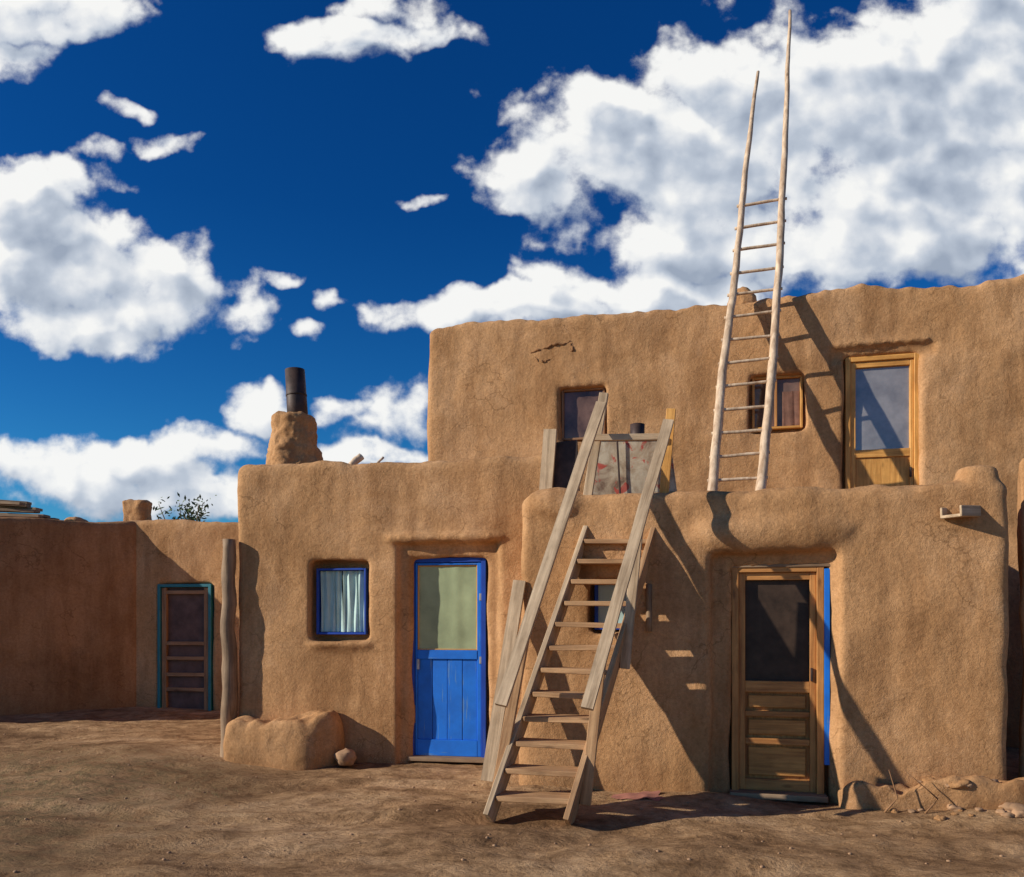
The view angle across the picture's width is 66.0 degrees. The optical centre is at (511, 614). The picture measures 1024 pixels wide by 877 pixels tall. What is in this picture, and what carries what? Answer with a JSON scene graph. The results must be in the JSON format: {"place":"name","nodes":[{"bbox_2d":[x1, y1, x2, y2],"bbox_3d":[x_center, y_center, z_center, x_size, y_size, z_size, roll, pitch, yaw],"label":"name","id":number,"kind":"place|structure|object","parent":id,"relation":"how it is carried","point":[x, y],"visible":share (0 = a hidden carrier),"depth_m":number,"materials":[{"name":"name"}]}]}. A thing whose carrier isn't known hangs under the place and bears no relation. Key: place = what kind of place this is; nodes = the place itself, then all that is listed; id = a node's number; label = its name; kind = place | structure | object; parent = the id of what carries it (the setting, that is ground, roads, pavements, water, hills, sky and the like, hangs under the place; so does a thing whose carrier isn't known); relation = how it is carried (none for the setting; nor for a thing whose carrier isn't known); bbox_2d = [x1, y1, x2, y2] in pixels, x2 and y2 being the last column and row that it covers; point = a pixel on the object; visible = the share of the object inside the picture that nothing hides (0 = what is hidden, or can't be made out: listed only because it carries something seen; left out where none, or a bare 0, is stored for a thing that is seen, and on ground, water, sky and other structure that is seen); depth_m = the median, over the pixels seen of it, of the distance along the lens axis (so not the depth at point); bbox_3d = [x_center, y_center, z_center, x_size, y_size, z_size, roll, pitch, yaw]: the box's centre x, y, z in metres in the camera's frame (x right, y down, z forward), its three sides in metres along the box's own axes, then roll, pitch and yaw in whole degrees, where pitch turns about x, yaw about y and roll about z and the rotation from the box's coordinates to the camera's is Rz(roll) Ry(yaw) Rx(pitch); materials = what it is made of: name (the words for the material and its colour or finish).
{"place":"outdoors","nodes":[
{"label":"outdoors","id":0,"kind":"place"},
{"bbox_2d":[0,744,237,809],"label":"pebbles","id":1,"kind":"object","parent":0,"point":[91,778],"depth_m":7.42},
{"bbox_2d":[130,519,239,710],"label":"adobe walls","id":2,"kind":"structure","parent":0,"point":[179,551],"depth_m":12.92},
{"bbox_2d":[415,563,417,754],"bbox_3d":[-1.071,0.504,8.859,0.024,2.155,0.034,0,0,9],"label":"door stile","id":3,"kind":"object","parent":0,"point":[416,649],"depth_m":8.85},
{"bbox_2d":[418,562,476,564],"bbox_3d":[-0.721,-0.561,8.803,0.686,0.025,0.031,0,0,9],"label":"door top","id":4,"kind":"structure","parent":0,"point":[475,563],"depth_m":8.79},
{"bbox_2d":[477,562,480,756],"bbox_3d":[-0.360,0.504,8.742,0.045,2.155,0.034,0,0,9],"label":"door stile","id":5,"kind":"object","parent":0,"point":[478,664],"depth_m":8.73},
{"bbox_2d":[0,707,1023,876],"bbox_3d":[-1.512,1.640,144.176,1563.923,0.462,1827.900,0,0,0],"label":"ground","id":6,"kind":"structure","parent":0,"point":[629,837],"depth_m":6.17,"materials":[{"name":"soil"}]},
{"bbox_2d":[0,517,135,715],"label":"wall","id":7,"kind":"structure","parent":6,"relation":"on","point":[67,615],"depth_m":12.48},
{"bbox_2d":[0,500,59,519],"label":"stacked timber","id":8,"kind":"object","parent":7,"relation":"on","point":[16,508],"visible":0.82,"depth_m":13.09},
{"bbox_2d":[65,517,87,521],"bbox_3d":[-7.572,-1.592,13.684,0.455,0.189,0.369,0,0,0],"label":"roof lump","id":9,"kind":"object","parent":7,"relation":"on","point":[79,519],"visible":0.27,"depth_m":13.55,"materials":[{"name":"paint"}]},
{"bbox_2d":[122,499,151,520],"bbox_3d":[-6.502,-1.681,13.685,0.481,0.637,0.493,0,0,0],"label":"roof stub","id":10,"kind":"object","parent":7,"relation":"on","point":[137,509],"visible":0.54,"depth_m":13.49,"materials":[{"name":"paint"}]},
{"bbox_2d":[157,584,163,707],"bbox_3d":[-5.794,0.575,12.988,0.050,2.136,0.110,0,0,8],"label":"door frame jamb","id":11,"kind":"object","parent":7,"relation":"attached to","point":[159,646],"depth_m":12.94,"materials":[{"name":"teal paint"}]},
{"bbox_2d":[168,588,203,708],"bbox_3d":[-5.346,0.590,12.973,0.821,2.046,0.017,0,0,8],"label":"door back","id":12,"kind":"structure","parent":11,"relation":"attached to","point":[185,617],"depth_m":12.97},
{"bbox_2d":[162,588,167,707],"bbox_3d":[-5.719,0.590,12.985,0.080,2.046,0.064,0,0,8],"label":"stile","id":13,"kind":"object","parent":12,"relation":"attached to","point":[164,647],"visible":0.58,"depth_m":12.95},
{"bbox_2d":[167,590,203,593],"bbox_3d":[-5.352,-0.360,12.935,0.661,0.060,0.060,0,0,8],"label":"rail","id":14,"kind":"object","parent":13,"relation":"attached to","point":[185,591],"visible":1,"depth_m":12.90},
{"bbox_2d":[167,656,203,659],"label":"rail","id":15,"kind":"object","parent":12,"relation":"attached to","point":[185,657],"visible":1,"depth_m":12.91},
{"bbox_2d":[167,641,203,644],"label":"rail","id":16,"kind":"object","parent":12,"relation":"attached to","point":[185,642],"visible":1,"depth_m":12.91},
{"bbox_2d":[167,687,203,691],"bbox_3d":[-5.352,1.235,12.935,0.661,0.060,0.060,0,0,8],"label":"rail","id":17,"kind":"object","parent":12,"relation":"attached to","point":[185,689],"visible":1,"depth_m":12.91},
{"bbox_2d":[167,672,203,676],"bbox_3d":[-5.352,0.990,12.935,0.661,0.060,0.060,0,0,8],"label":"rail","id":18,"kind":"object","parent":12,"relation":"attached to","point":[184,674],"visible":1,"depth_m":12.91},
{"bbox_2d":[204,588,207,710],"bbox_3d":[-4.985,0.590,12.882,0.080,2.046,0.064,0,0,8],"label":"stile","id":19,"kind":"object","parent":12,"relation":"attached to","point":[206,649],"visible":0.58,"depth_m":12.85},
{"bbox_2d":[160,584,207,586],"bbox_3d":[-5.353,-0.468,12.928,0.841,0.050,0.107,0,0,8],"label":"door frame head","id":20,"kind":"object","parent":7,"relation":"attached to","point":[183,585],"depth_m":12.88,"materials":[{"name":"teal paint"}]},
{"bbox_2d":[208,584,213,710],"bbox_3d":[-4.912,0.575,12.864,0.050,2.136,0.110,0,0,8],"label":"door frame jamb","id":21,"kind":"object","parent":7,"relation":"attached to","point":[210,637],"depth_m":12.81,"materials":[{"name":"teal paint"}]},
{"bbox_2d":[153,492,216,521],"bbox_3d":[-6.887,-0.429,16.567,1.302,4.270,0.901,0,0,0],"label":"tree","id":22,"kind":"object","parent":6,"relation":"on","point":[197,518],"visible":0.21,"depth_m":16.46,"materials":[{"name":"green plant"}]},
{"bbox_2d":[219,539,237,756],"bbox_3d":[-3.238,0.447,9.001,0.202,2.607,0.200,0,0,0],"label":"wooden post","id":23,"kind":"object","parent":6,"relation":"on","point":[228,703],"visible":0.84,"depth_m":8.94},
{"bbox_2d":[223,710,344,770],"bbox_3d":[-2.543,1.505,8.781,1.343,0.873,0.660,0,0,0],"label":"adobe bench","id":24,"kind":"object","parent":6,"relation":"on","point":[311,740],"visible":0.7,"depth_m":8.57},
{"bbox_2d":[334,748,356,765],"bbox_3d":[-1.811,1.555,8.566,0.227,0.200,0.243,0,0,-30],"label":"boulder","id":25,"kind":"object","parent":6,"relation":"on","point":[345,757],"visible":1,"depth_m":8.51,"materials":[{"name":"stone"}]},
{"bbox_2d":[237,455,541,763],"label":"adobe walls","id":26,"kind":"structure","parent":6,"relation":"on","point":[387,524],"depth_m":8.80,"materials":[{"name":"paint"}]},
{"bbox_2d":[266,411,322,464],"bbox_3d":[-2.835,-2.067,10.190,0.842,1.041,0.851,0,0,0],"label":"chimney base","id":27,"kind":"object","parent":26,"relation":"on","point":[293,438],"visible":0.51,"depth_m":9.93,"materials":[{"name":"paint"}]},
{"bbox_2d":[285,367,307,413],"bbox_3d":[-2.785,-2.731,10.200,0.270,0.862,0.270,-4,0,0],"label":"stovepipe","id":28,"kind":"object","parent":27,"relation":"on","point":[295,380],"visible":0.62,"depth_m":10.09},
{"bbox_2d":[342,568,368,633],"bbox_3d":[-1.926,-0.145,9.025,0.592,0.753,0.016,0,0,9],"label":"dark window","id":29,"kind":"structure","parent":26,"relation":"attached to","point":[368,596],"depth_m":8.99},
{"bbox_2d":[316,568,320,633],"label":"window frame jamb","id":30,"kind":"object","parent":29,"relation":"attached to","point":[318,603],"depth_m":8.99,"materials":[{"name":"blue paint"}]},
{"bbox_2d":[320,571,342,631],"bbox_3d":[-2.064,-0.145,9.015,0.276,0.693,0.033,0,0,9],"label":"curtain","id":31,"kind":"object","parent":29,"relation":"hanging from","point":[331,604],"visible":1,"depth_m":9.02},
{"bbox_2d":[319,568,363,570],"bbox_3d":[-1.935,-0.510,8.975,0.544,0.024,0.067,0,0,9],"label":"window frame head","id":32,"kind":"object","parent":29,"relation":"attached to","point":[336,569],"depth_m":8.96},
{"bbox_2d":[319,632,363,634],"bbox_3d":[-1.935,0.219,8.975,0.544,0.024,0.067,0,0,9],"label":"window frame sill","id":33,"kind":"structure","parent":29,"relation":"attached to","point":[348,633],"depth_m":8.94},
{"bbox_2d":[343,571,363,631],"bbox_3d":[-1.798,-0.145,8.971,0.276,0.693,0.033,0,0,9],"label":"curtain","id":34,"kind":"object","parent":29,"relation":"hanging from","point":[353,593],"visible":1,"depth_m":8.97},
{"bbox_2d":[364,568,367,634],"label":"window frame jamb","id":35,"kind":"object","parent":29,"relation":"attached to","point":[365,601],"depth_m":8.90,"materials":[{"name":"blue paint"}]},
{"bbox_2d":[348,453,383,464],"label":"roof sticks","id":36,"kind":"object","parent":26,"relation":"on","point":[358,458],"visible":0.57,"depth_m":9.60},
{"bbox_2d":[412,562,414,754],"bbox_3d":[-1.112,0.487,8.874,0.050,2.230,0.080,0,0,9],"label":"door frame jamb","id":37,"kind":"object","parent":26,"relation":"attached to","point":[413,669],"depth_m":8.83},
{"bbox_2d":[419,566,475,648],"bbox_3d":[-0.719,-0.073,8.812,0.665,0.926,0.006,0,0,9],"label":"door curtain","id":38,"kind":"object","parent":26,"relation":"attached to","point":[447,607],"depth_m":8.81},
{"bbox_2d":[419,565,475,566],"bbox_3d":[-0.720,-0.541,8.809,0.658,0.014,0.018,0,0,9],"label":"glass bead head","id":39,"kind":"object","parent":38,"relation":"attached to","point":[442,565],"visible":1,"depth_m":8.82},
{"bbox_2d":[476,565,476,649],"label":"glass bead jamb","id":40,"kind":"object","parent":38,"relation":"attached to","point":[476,607],"visible":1,"depth_m":8.74,"materials":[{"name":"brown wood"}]},
{"bbox_2d":[415,557,480,562],"bbox_3d":[-0.709,-0.603,8.809,0.766,0.050,0.077,0,0,9],"label":"door frame head","id":41,"kind":"object","parent":26,"relation":"attached to","point":[450,560],"depth_m":8.78},
{"bbox_2d":[481,558,486,757],"bbox_3d":[-0.307,0.487,8.741,0.050,2.230,0.080,0,0,9],"label":"door frame jamb","id":42,"kind":"object","parent":26,"relation":"attached to","point":[483,653],"depth_m":8.70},
{"bbox_2d":[408,755,483,762],"bbox_3d":[-0.717,1.607,8.763,0.866,0.046,0.170,0,0,9],"label":"threshold","id":43,"kind":"object","parent":6,"relation":"on","point":[461,759],"visible":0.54,"depth_m":8.70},
{"bbox_2d":[481,580,525,781],"bbox_3d":[-0.071,0.590,7.285,0.124,1.893,0.051,5,-15,15],"label":"leaning plank","id":44,"kind":"object","parent":6,"relation":"on","point":[510,637],"visible":0.69,"depth_m":7.28,"materials":[{"name":"brown wood"}]},
{"bbox_2d":[2,721,1023,873],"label":"pebbles","id":45,"kind":"object","parent":6,"relation":"on","point":[462,859],"visible":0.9,"depth_m":5.89,"materials":[{"name":"stone"}]},
{"bbox_2d":[483,392,675,824],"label":"wooden staircase","id":46,"kind":"structure","parent":6,"relation":"on","point":[595,696],"depth_m":6.58,"materials":[{"name":"brown wood"}]},
{"bbox_2d":[611,790,664,800],"bbox_3d":[1.101,1.607,6.980,0.458,0.063,0.359,0,0,0],"label":"red rag","id":47,"kind":"object","parent":6,"relation":"on","point":[654,795],"visible":1,"depth_m":6.92,"materials":[{"name":"fabric"}]},
{"bbox_2d":[427,274,1023,747],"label":"walls","id":48,"kind":"structure","parent":6,"relation":"on","point":[495,388],"depth_m":10.23,"materials":[{"name":"paint"}]},
{"bbox_2d":[532,342,567,353],"bbox_3d":[0.533,-3.673,10.848,0.541,0.157,0.057,0,0,14],"label":"plaster scar","id":49,"kind":"object","parent":48,"relation":"attached to","point":[549,345],"visible":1,"depth_m":10.84},
{"bbox_2d":[562,390,563,440],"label":"window jamb","id":50,"kind":"object","parent":48,"relation":"attached to","point":[563,415],"depth_m":10.88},
{"bbox_2d":[564,390,602,437],"bbox_3d":[0.987,-2.752,10.867,0.539,0.647,0.010,0,0,13],"label":"window glass","id":51,"kind":"object","parent":48,"relation":"attached to","point":[578,407],"visible":0.71,"depth_m":10.88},
{"bbox_2d":[564,387,602,391],"bbox_3d":[0.984,-3.091,10.854,0.539,0.030,0.067,0,0,13],"label":"window head","id":52,"kind":"object","parent":48,"relation":"attached to","point":[577,390],"depth_m":10.83},
{"bbox_2d":[727,287,756,304],"bbox_3d":[3.195,-4.124,10.994,0.440,0.875,0.452,0,0,0],"label":"roof chimney stub","id":53,"kind":"object","parent":48,"relation":"on","point":[743,299],"visible":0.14,"depth_m":10.83,"materials":[{"name":"paint"}]},
{"bbox_2d":[752,378,754,428],"bbox_3d":[3.165,-2.751,10.332,0.030,0.684,0.070,0,0,13],"label":"jamb window","id":54,"kind":"structure","parent":48,"relation":"attached to","point":[753,404],"depth_m":10.30,"materials":[{"name":"brown wood"}]},
{"bbox_2d":[755,378,799,427],"bbox_3d":[3.457,-2.751,10.277,0.564,0.624,0.011,0,0,13],"label":"window glass","id":55,"kind":"object","parent":54,"relation":"attached to","point":[789,384],"visible":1,"depth_m":10.27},
{"bbox_2d":[782,391,799,425],"bbox_3d":[3.619,-2.669,10.226,0.221,0.449,0.010,0,0,13],"label":"curtain window","id":56,"kind":"structure","parent":55,"relation":"attached to","point":[790,409],"depth_m":10.22,"materials":[{"name":"pink fabric"}]},
{"bbox_2d":[755,375,799,380],"bbox_3d":[3.454,-3.078,10.264,0.564,0.030,0.067,0,0,13],"label":"head window","id":57,"kind":"structure","parent":48,"relation":"attached to","point":[777,377],"depth_m":10.23,"materials":[{"name":"brown wood"}]},
{"bbox_2d":[755,425,799,429],"bbox_3d":[3.454,-2.424,10.264,0.564,0.030,0.067,0,0,13],"label":"window sill","id":58,"kind":"structure","parent":48,"relation":"attached to","point":[786,427],"depth_m":10.22,"materials":[{"name":"brown wood"}]},
{"bbox_2d":[775,379,776,426],"bbox_3d":[3.435,-2.751,10.254,0.030,0.624,0.035,0,0,13],"label":"mullion window","id":59,"kind":"structure","parent":58,"relation":"on","point":[776,403],"depth_m":10.24,"materials":[{"name":"brown wood"}]},
{"bbox_2d":[800,375,802,428],"bbox_3d":[3.743,-2.751,10.194,0.030,0.684,0.070,0,0,13],"label":"jamb window","id":60,"kind":"structure","parent":48,"relation":"attached to","point":[801,401],"depth_m":10.16,"materials":[{"name":"brown wood"}]},
{"bbox_2d":[844,357,849,488],"bbox_3d":[4.284,-2.123,10.060,0.060,2.285,0.080,0,0,13],"label":"door frame jamb","id":61,"kind":"object","parent":48,"relation":"attached to","point":[847,423],"depth_m":10.02,"materials":[{"name":"brown wood"}]},
{"bbox_2d":[850,363,855,487],"bbox_3d":[4.348,-2.092,10.057,0.063,2.223,0.055,0,0,13],"label":"door stile","id":62,"kind":"object","parent":48,"relation":"attached to","point":[852,425],"depth_m":10.03,"materials":[{"name":"brown wood"}]},
{"bbox_2d":[850,353,913,362],"bbox_3d":[4.675,-3.235,9.968,0.744,0.060,0.077,0,0,13],"label":"door frame head","id":63,"kind":"object","parent":48,"relation":"attached to","point":[881,357],"depth_m":9.93,"materials":[{"name":"brown wood"}]},
{"bbox_2d":[856,456,908,486],"bbox_3d":[4.691,-1.483,9.988,0.636,1.007,0.031,0,0,13],"label":"door panel","id":64,"kind":"structure","parent":48,"relation":"attached to","point":[889,471],"depth_m":9.97,"materials":[{"name":"brown wood"}]},
{"bbox_2d":[856,448,909,457],"bbox_3d":[4.689,-2.037,9.977,0.636,0.100,0.052,0,0,13],"label":"door rail","id":65,"kind":"object","parent":48,"relation":"attached to","point":[895,452],"depth_m":9.95,"materials":[{"name":"brown wood"}]},
{"bbox_2d":[856,365,908,449],"bbox_3d":[4.692,-2.609,9.993,0.636,1.045,0.010,0,0,13],"label":"door glass","id":66,"kind":"object","parent":65,"relation":"on","point":[882,407],"visible":1,"depth_m":9.99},
{"bbox_2d":[856,359,909,368],"bbox_3d":[4.689,-3.167,9.977,0.636,0.072,0.052,0,0,13],"label":"door top","id":67,"kind":"structure","parent":48,"relation":"attached to","point":[886,363],"depth_m":9.96,"materials":[{"name":"brown wood"}]},
{"bbox_2d":[909,359,913,484],"bbox_3d":[5.018,-2.092,9.897,0.042,2.223,0.055,0,0,13],"label":"door stile","id":68,"kind":"object","parent":48,"relation":"attached to","point":[911,414],"depth_m":9.87,"materials":[{"name":"brown wood"}]},
{"bbox_2d":[913,353,918,484],"bbox_3d":[5.066,-2.123,9.873,0.060,2.285,0.080,0,0,13],"label":"door frame jamb","id":69,"kind":"object","parent":48,"relation":"attached to","point":[916,435],"depth_m":9.84,"materials":[{"name":"brown wood"}]},
{"bbox_2d":[519,465,1008,803],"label":"walls","id":70,"kind":"structure","parent":6,"relation":"on","point":[919,623],"depth_m":6.90,"materials":[{"name":"paint"}]},
{"bbox_2d":[539,429,556,489],"bbox_3d":[0.353,-1.386,7.949,0.132,0.980,0.053,3,-6,14],"label":"terrace post","id":71,"kind":"object","parent":70,"relation":"on","point":[548,458],"visible":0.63,"depth_m":7.94,"materials":[{"name":"brown wood"}]},
{"bbox_2d":[594,585,597,629],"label":"window jamb","id":72,"kind":"object","parent":70,"relation":"on","point":[595,607],"depth_m":7.41,"materials":[{"name":"blue paint"}]},
{"bbox_2d":[553,423,676,494],"bbox_3d":[1.032,-1.409,7.935,1.348,1.038,0.568,0,0,10],"label":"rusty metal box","id":73,"kind":"object","parent":70,"relation":"on","point":[623,466],"visible":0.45,"depth_m":7.70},
{"bbox_2d":[646,584,651,631],"bbox_3d":[1.250,-0.058,7.188,0.057,0.433,0.055,0,0,0],"label":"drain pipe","id":74,"kind":"object","parent":70,"relation":"attached to","point":[648,607],"visible":1,"depth_m":7.17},
{"bbox_2d":[731,568,738,789],"bbox_3d":[2.044,0.590,7.221,0.060,2.056,0.110,0,0,13],"label":"door frame jamb","id":75,"kind":"object","parent":70,"relation":"attached to","point":[735,696],"depth_m":7.17,"materials":[{"name":"brown wood"}]},
{"bbox_2d":[745,692,808,779],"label":"moulding","id":76,"kind":"structure","parent":75,"relation":"attached to","point":[806,736],"depth_m":7.18,"materials":[{"name":"brown wood"}]},
{"bbox_2d":[748,746,805,776],"bbox_3d":[2.407,1.339,7.161,0.496,0.256,0.031,0,0,13],"label":"door panel","id":77,"kind":"structure","parent":76,"relation":"attached to","point":[777,761],"depth_m":7.15,"materials":[{"name":"brown wood"}]},
{"bbox_2d":[748,719,805,735],"bbox_3d":[2.407,1.027,7.161,0.496,0.138,0.031,0,0,13],"label":"door panel","id":78,"kind":"structure","parent":76,"relation":"attached to","point":[777,727],"depth_m":7.15,"materials":[{"name":"brown wood"}]},
{"bbox_2d":[745,680,809,692],"bbox_3d":[2.404,0.657,7.148,0.556,0.100,0.058,0,0,13],"label":"rail","id":79,"kind":"object","parent":76,"relation":"attached to","point":[779,686],"visible":1,"depth_m":7.12,"materials":[{"name":"brown wood"}]},
{"bbox_2d":[745,580,808,680],"bbox_3d":[2.409,0.149,7.171,0.576,0.936,0.012,0,0,13],"label":"screen","id":80,"kind":"object","parent":79,"relation":"on","point":[776,630],"visible":1,"depth_m":7.16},
{"bbox_2d":[745,572,809,579],"bbox_3d":[2.404,-0.343,7.148,0.556,0.067,0.058,0,0,13],"label":"rail top","id":81,"kind":"object","parent":76,"relation":"attached to","point":[782,576],"visible":1,"depth_m":7.12,"materials":[{"name":"brown wood"}]},
{"bbox_2d":[745,737,809,745],"bbox_3d":[2.404,1.153,7.149,0.556,0.055,0.056,0,0,13],"label":"panel rail","id":82,"kind":"object","parent":76,"relation":"attached to","point":[777,741],"visible":1,"depth_m":7.13,"materials":[{"name":"brown wood"}]},
{"bbox_2d":[745,710,809,717],"bbox_3d":[2.404,0.904,7.149,0.556,0.047,0.056,0,0,13],"label":"panel rail","id":83,"kind":"object","parent":76,"relation":"attached to","point":[777,713],"visible":1,"depth_m":7.13,"materials":[{"name":"brown wood"}]},
{"bbox_2d":[748,695,805,708],"bbox_3d":[2.407,0.794,7.161,0.496,0.114,0.031,0,0,13],"label":"door panel","id":84,"kind":"structure","parent":83,"relation":"on","point":[777,701],"depth_m":7.15,"materials":[{"name":"brown wood"}]},
{"bbox_2d":[707,10,791,490],"bbox_3d":[3.213,-4.857,10.267,0.690,7.999,3.158,0,0,29],"label":"wooden ladder","id":85,"kind":"object","parent":70,"relation":"on","point":[715,456],"visible":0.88,"depth_m":9.88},
{"bbox_2d":[739,567,816,572],"bbox_3d":[2.399,-0.408,7.138,0.670,0.060,0.107,0,0,13],"label":"door frame head","id":86,"kind":"object","parent":70,"relation":"attached to","point":[776,569],"depth_m":7.09,"materials":[{"name":"brown wood"}]},
{"bbox_2d":[732,563,830,567],"bbox_3d":[2.424,-0.436,7.145,0.989,0.028,0.162,0,0,13],"label":"lintel board","id":87,"kind":"object","parent":70,"relation":"on","point":[795,565],"visible":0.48,"depth_m":7.05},
{"bbox_2d":[816,567,823,793],"bbox_3d":[2.754,0.590,7.052,0.060,2.056,0.110,0,0,13],"label":"door frame jamb","id":88,"kind":"object","parent":70,"relation":"attached to","point":[820,680],"depth_m":7.00,"materials":[{"name":"brown wood"}]},
{"bbox_2d":[824,568,829,764],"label":"blue trim","id":89,"kind":"structure","parent":70,"relation":"attached to","point":[826,659],"depth_m":6.99,"materials":[{"name":"paint"}]},
{"bbox_2d":[941,514,978,518],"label":"canale floor","id":90,"kind":"structure","parent":70,"relation":"on","point":[950,516],"depth_m":6.56,"materials":[{"name":"brown wood"}]},
{"bbox_2d":[960,505,980,515],"bbox_3d":[3.874,-0.863,6.577,0.420,0.090,0.021,-3,2,-28],"label":"canale side","id":91,"kind":"object","parent":90,"relation":"on","point":[970,510],"visible":0.58,"depth_m":6.53,"materials":[{"name":"grey wood"}]},
{"bbox_3d":[0.947,0.132,7.416,0.272,0.030,0.077,0,0,13],"label":"small window sill","id":92,"kind":"object","parent":70,"relation":"on","visible":0},
{"bbox_2d":[598,585,626,622],"bbox_3d":[0.953,-0.083,7.439,0.292,0.419,0.010,0,0,13],"label":"window pane","id":93,"kind":"object","parent":92,"relation":"on","point":[605,592],"depth_m":7.45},
{"bbox_2d":[729,787,827,802],"bbox_3d":[2.386,1.625,7.083,0.830,0.051,0.220,0,0,13],"label":"door step","id":94,"kind":"object","parent":6,"relation":"on","point":[788,796],"depth_m":6.99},
{"bbox_2d":[739,573,744,788],"bbox_3d":[2.105,0.611,7.217,0.057,1.974,0.061,0,0,13],"label":"stile","id":95,"kind":"object","parent":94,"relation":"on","point":[741,680],"visible":0.82,"depth_m":7.19,"materials":[{"name":"brown wood"}]},
{"bbox_2d":[745,777,809,791],"bbox_3d":[2.404,1.547,7.148,0.556,0.100,0.058,0,0,13],"label":"rail bottom","id":96,"kind":"object","parent":94,"relation":"on","point":[773,784],"visible":1,"depth_m":7.12,"materials":[{"name":"brown wood"}]},
{"bbox_2d":[809,572,815,792],"bbox_3d":[2.699,0.611,7.076,0.053,1.974,0.061,0,0,13],"label":"stile","id":97,"kind":"object","parent":94,"relation":"on","point":[812,664],"visible":0.98,"depth_m":7.05,"materials":[{"name":"brown wood"}]},
{"bbox_2d":[837,775,1023,809],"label":"adobe bench","id":98,"kind":"object","parent":6,"relation":"on","point":[985,793],"visible":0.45,"depth_m":6.45,"materials":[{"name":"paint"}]},
{"bbox_2d":[884,770,1023,820],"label":"rubble pile","id":99,"kind":"object","parent":6,"relation":"on","point":[1010,810],"visible":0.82,"depth_m":6.36,"materials":[{"name":"stone"}]},
{"bbox_2d":[1017,458,1023,777],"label":"adobe house","id":100,"kind":"structure","parent":6,"relation":"on","point":[1020,518],"depth_m":7.06,"materials":[{"name":"paint"}]},
{"bbox_2d":[0,0,1023,521],"label":"sky","id":101,"kind":"structure","parent":0,"point":[202,202],"materials":[{"name":"blue"}]},
{"label":"door back","id":102,"kind":"object","parent":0,"visible":0},
{"bbox_2d":[418,659,432,738],"bbox_3d":[-0.974,0.952,8.850,0.166,0.900,0.021,0,0,9],"label":"door plank","id":103,"kind":"object","parent":102,"relation":"attached to","point":[425,700],"depth_m":8.84,"materials":[{"name":"blue paint"}]},
{"bbox_2d":[433,659,447,739],"bbox_3d":[-0.804,0.952,8.823,0.167,0.900,0.019,0,0,9],"label":"door plank","id":104,"kind":"object","parent":102,"relation":"attached to","point":[440,698],"depth_m":8.81,"materials":[{"name":"blue paint"}]},
{"bbox_2d":[417,739,476,756],"bbox_3d":[-0.721,1.492,8.800,0.686,0.180,0.036,0,0,9],"label":"door kick plate","id":105,"kind":"object","parent":102,"relation":"attached to","point":[447,747],"depth_m":8.78,"materials":[{"name":"blue paint"}]},
{"bbox_2d":[417,650,476,658],"bbox_3d":[-0.721,0.452,8.799,0.686,0.100,0.039,0,0,9],"label":"door rail","id":106,"kind":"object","parent":102,"relation":"attached to","point":[446,654],"depth_m":8.78,"materials":[{"name":"blue paint"}]},
{"bbox_2d":[418,565,418,649],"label":"glass bead jamb","id":107,"kind":"object","parent":106,"relation":"on","point":[418,607],"visible":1,"depth_m":8.85,"materials":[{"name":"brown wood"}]},
{"bbox_2d":[419,649,475,649],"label":"glass bead sill","id":108,"kind":"structure","parent":106,"relation":"on","point":[447,649],"depth_m":8.80,"materials":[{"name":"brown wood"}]},
{"bbox_2d":[448,659,462,739],"bbox_3d":[-0.635,0.952,8.794,0.167,0.900,0.021,0,0,9],"label":"door plank","id":109,"kind":"object","parent":102,"relation":"attached to","point":[455,699],"depth_m":8.78,"materials":[{"name":"blue paint"}]},
{"bbox_2d":[463,659,476,739],"bbox_3d":[-0.466,0.952,8.767,0.167,0.900,0.019,0,0,9],"label":"door plank","id":110,"kind":"object","parent":102,"relation":"attached to","point":[469,699],"depth_m":8.76,"materials":[{"name":"blue paint"}]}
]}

